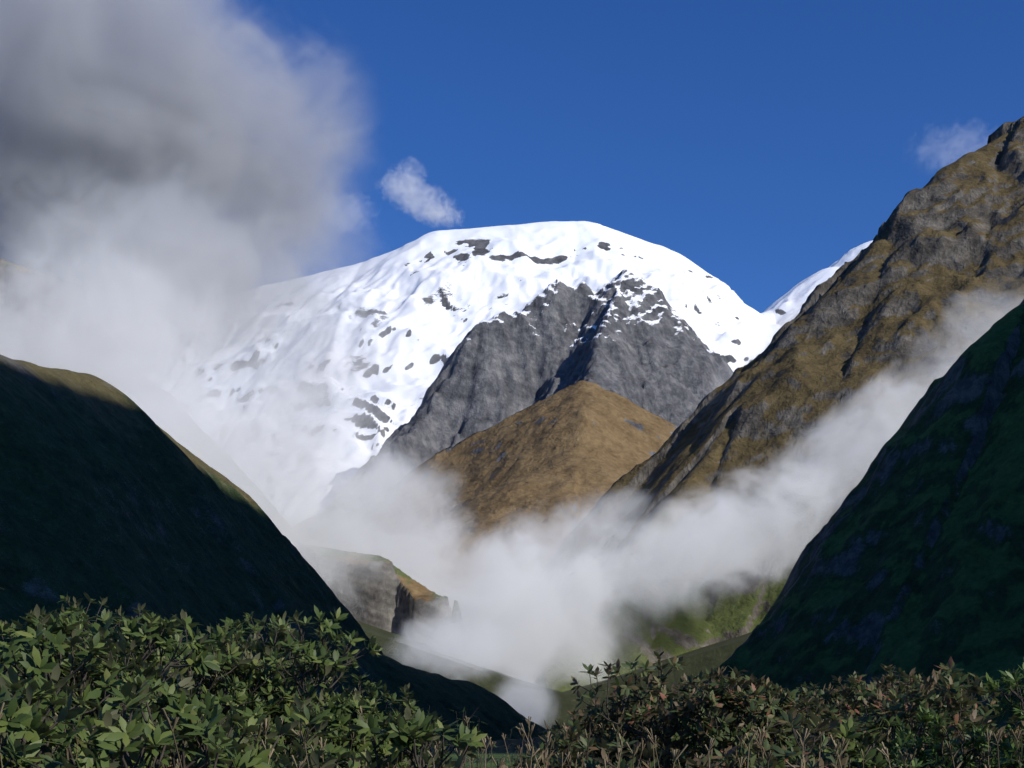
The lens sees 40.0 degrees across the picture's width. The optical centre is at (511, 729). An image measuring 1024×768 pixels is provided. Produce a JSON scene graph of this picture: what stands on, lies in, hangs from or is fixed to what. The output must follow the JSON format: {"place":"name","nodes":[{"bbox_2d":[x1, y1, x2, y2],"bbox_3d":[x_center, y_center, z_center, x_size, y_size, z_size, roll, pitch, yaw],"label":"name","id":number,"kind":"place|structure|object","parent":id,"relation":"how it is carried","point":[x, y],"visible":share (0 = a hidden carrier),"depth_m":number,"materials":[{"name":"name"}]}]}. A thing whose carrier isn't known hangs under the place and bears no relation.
{"place":"outdoors","nodes":[
{"label":"outdoors","id":0,"kind":"place"},
{"bbox_2d":[0,259,499,669],"bbox_3d":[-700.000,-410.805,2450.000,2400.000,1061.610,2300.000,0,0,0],"label":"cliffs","id":1,"kind":"structure","parent":0,"point":[48,321],"depth_m":2329.78,"materials":[{"name":"white"}]},
{"bbox_2d":[0,354,552,739],"bbox_3d":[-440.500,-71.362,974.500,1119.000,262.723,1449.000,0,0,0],"label":"terrain","id":2,"kind":"structure","parent":0,"point":[117,497],"depth_m":675.48,"materials":[{"name":"green plant"}]},
{"bbox_2d":[102,221,872,539],"bbox_3d":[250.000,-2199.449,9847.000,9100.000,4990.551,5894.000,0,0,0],"label":"massif","id":3,"kind":"structure","parent":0,"point":[300,399],"depth_m":8889.23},
{"bbox_2d":[0,0,1023,325],"label":"sky","id":4,"kind":"structure","parent":0,"point":[156,155],"materials":[{"name":"blue"}]},
{"bbox_2d":[303,269,732,635],"bbox_3d":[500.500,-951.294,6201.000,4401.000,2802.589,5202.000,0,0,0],"label":"rocky mountain","id":5,"kind":"structure","parent":0,"point":[498,465],"depth_m":5843.51,"materials":[{"name":"grey stone"}]},
{"bbox_2d":[117,750,982,767],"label":"terrain","id":6,"kind":"structure","parent":0,"point":[497,754],"depth_m":89.96,"materials":[{"name":"green plant"}]},
{"bbox_2d":[0,604,335,767],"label":"shrub","id":7,"kind":"object","parent":6,"relation":"on","point":[48,628],"visible":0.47,"depth_m":8.00,"materials":[{"name":"green plant"}]},
{"bbox_2d":[0,663,358,767],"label":"shrub","id":8,"kind":"object","parent":6,"relation":"on","point":[25,728],"visible":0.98,"depth_m":6.20,"materials":[{"name":"green plant"}]},
{"bbox_2d":[0,592,359,765],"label":"shrub","id":9,"kind":"object","parent":6,"relation":"on","point":[255,637],"visible":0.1,"depth_m":15.79,"materials":[{"name":"green plant"}]},
{"bbox_2d":[0,588,368,767],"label":"shrub","id":10,"kind":"object","parent":6,"relation":"on","point":[159,634],"visible":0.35,"depth_m":10.25,"materials":[{"name":"green plant"}]},
{"bbox_2d":[71,605,382,767],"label":"shrub","id":11,"kind":"object","parent":6,"relation":"on","point":[277,691],"visible":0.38,"depth_m":11.23,"materials":[{"name":"green plant"}]},
{"bbox_2d":[109,694,486,767],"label":"shrub","id":12,"kind":"object","parent":6,"relation":"on","point":[405,735],"visible":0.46,"depth_m":8.44,"materials":[{"name":"green plant"}]},
{"bbox_2d":[294,672,449,767],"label":"shrub","id":13,"kind":"object","parent":6,"relation":"on","point":[384,747],"visible":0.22,"depth_m":14.66,"materials":[{"name":"green plant"}]},
{"bbox_2d":[348,703,498,767],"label":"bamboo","id":14,"kind":"object","parent":6,"relation":"on","point":[454,728],"visible":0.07,"depth_m":17.13,"materials":[{"name":"green plant"}]},
{"bbox_2d":[397,710,515,767],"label":"shrub","id":15,"kind":"object","parent":6,"relation":"on","point":[478,746],"visible":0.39,"depth_m":19.39,"materials":[{"name":"green plant"}]},
{"bbox_2d":[0,702,1022,767],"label":"weeds","id":16,"kind":"object","parent":6,"relation":"on","point":[547,741],"visible":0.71,"depth_m":7.20,"materials":[{"name":"green plant"}]},
{"bbox_2d":[64,706,1023,767],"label":"weeds","id":17,"kind":"object","parent":6,"relation":"on","point":[521,729],"visible":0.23,"depth_m":10.98,"materials":[{"name":"green plant"}]},
{"bbox_2d":[469,722,628,767],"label":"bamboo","id":18,"kind":"object","parent":6,"relation":"on","point":[522,754],"visible":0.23,"depth_m":14.56,"materials":[{"name":"green plant"}]},
{"bbox_2d":[559,721,614,759],"bbox_3d":[2.288,0.677,33.814,2.233,2.058,3.098,0,0,11],"label":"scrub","id":19,"kind":"object","parent":6,"relation":"on","point":[584,733],"visible":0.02,"depth_m":33.60,"materials":[{"name":"green plant"}]},
{"bbox_2d":[503,651,813,767],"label":"shrub","id":20,"kind":"object","parent":6,"relation":"on","point":[716,705],"visible":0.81,"depth_m":13.37,"materials":[{"name":"green plant"}]},
{"bbox_2d":[577,709,852,767],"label":"shrub","id":21,"kind":"object","parent":6,"relation":"on","point":[783,754],"visible":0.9,"depth_m":9.16,"materials":[{"name":"green plant"}]},
{"bbox_2d":[678,701,785,759],"bbox_3d":[4.322,0.578,24.493,2.152,2.285,3.067,0,0,-32],"label":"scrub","id":22,"kind":"object","parent":6,"relation":"on","point":[682,755],"visible":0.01,"depth_m":25.07,"materials":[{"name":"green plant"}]},
{"bbox_2d":[538,659,928,767],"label":"shrub","id":23,"kind":"object","parent":6,"relation":"on","point":[652,700],"visible":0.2,"depth_m":14.66,"materials":[{"name":"green plant"}]},
{"bbox_2d":[742,714,918,767],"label":"shrub","id":24,"kind":"object","parent":6,"relation":"on","point":[846,728],"visible":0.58,"depth_m":9.91,"materials":[{"name":"green plant"}]},
{"bbox_2d":[803,705,862,736],"bbox_3d":[7.729,0.480,34.750,3.200,2.271,2.768,0,0,0],"label":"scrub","id":25,"kind":"object","parent":6,"relation":"on","point":[844,715],"visible":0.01,"depth_m":34.13,"materials":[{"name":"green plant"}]},
{"bbox_2d":[763,663,1000,767],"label":"shrub","id":26,"kind":"object","parent":6,"relation":"on","point":[852,705],"visible":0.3,"depth_m":16.11,"materials":[{"name":"green plant"}]},
{"bbox_2d":[797,657,1023,767],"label":"shrub","id":27,"kind":"object","parent":6,"relation":"on","point":[954,706],"visible":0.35,"depth_m":11.77,"materials":[{"name":"green plant"}]},
{"bbox_2d":[883,662,1023,767],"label":"shrub","id":28,"kind":"object","parent":6,"relation":"on","point":[1009,681],"visible":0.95,"depth_m":8.88,"materials":[{"name":"green plant"}]},
{"bbox_2d":[356,620,961,750],"bbox_3d":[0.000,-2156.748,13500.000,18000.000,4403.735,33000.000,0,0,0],"label":"valley floor","id":29,"kind":"structure","parent":0,"point":[538,704],"depth_m":1493.13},
{"bbox_2d":[480,116,1023,691],"bbox_3d":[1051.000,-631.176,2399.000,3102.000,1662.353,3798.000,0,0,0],"label":"mountain slope","id":30,"kind":"structure","parent":0,"point":[706,522],"depth_m":2283.25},
{"bbox_2d":[705,299,1023,732],"bbox_3d":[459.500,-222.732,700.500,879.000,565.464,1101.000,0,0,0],"label":"terrain","id":31,"kind":"structure","parent":0,"point":[911,557],"depth_m":720.59,"materials":[{"name":"green plant"}]}
]}

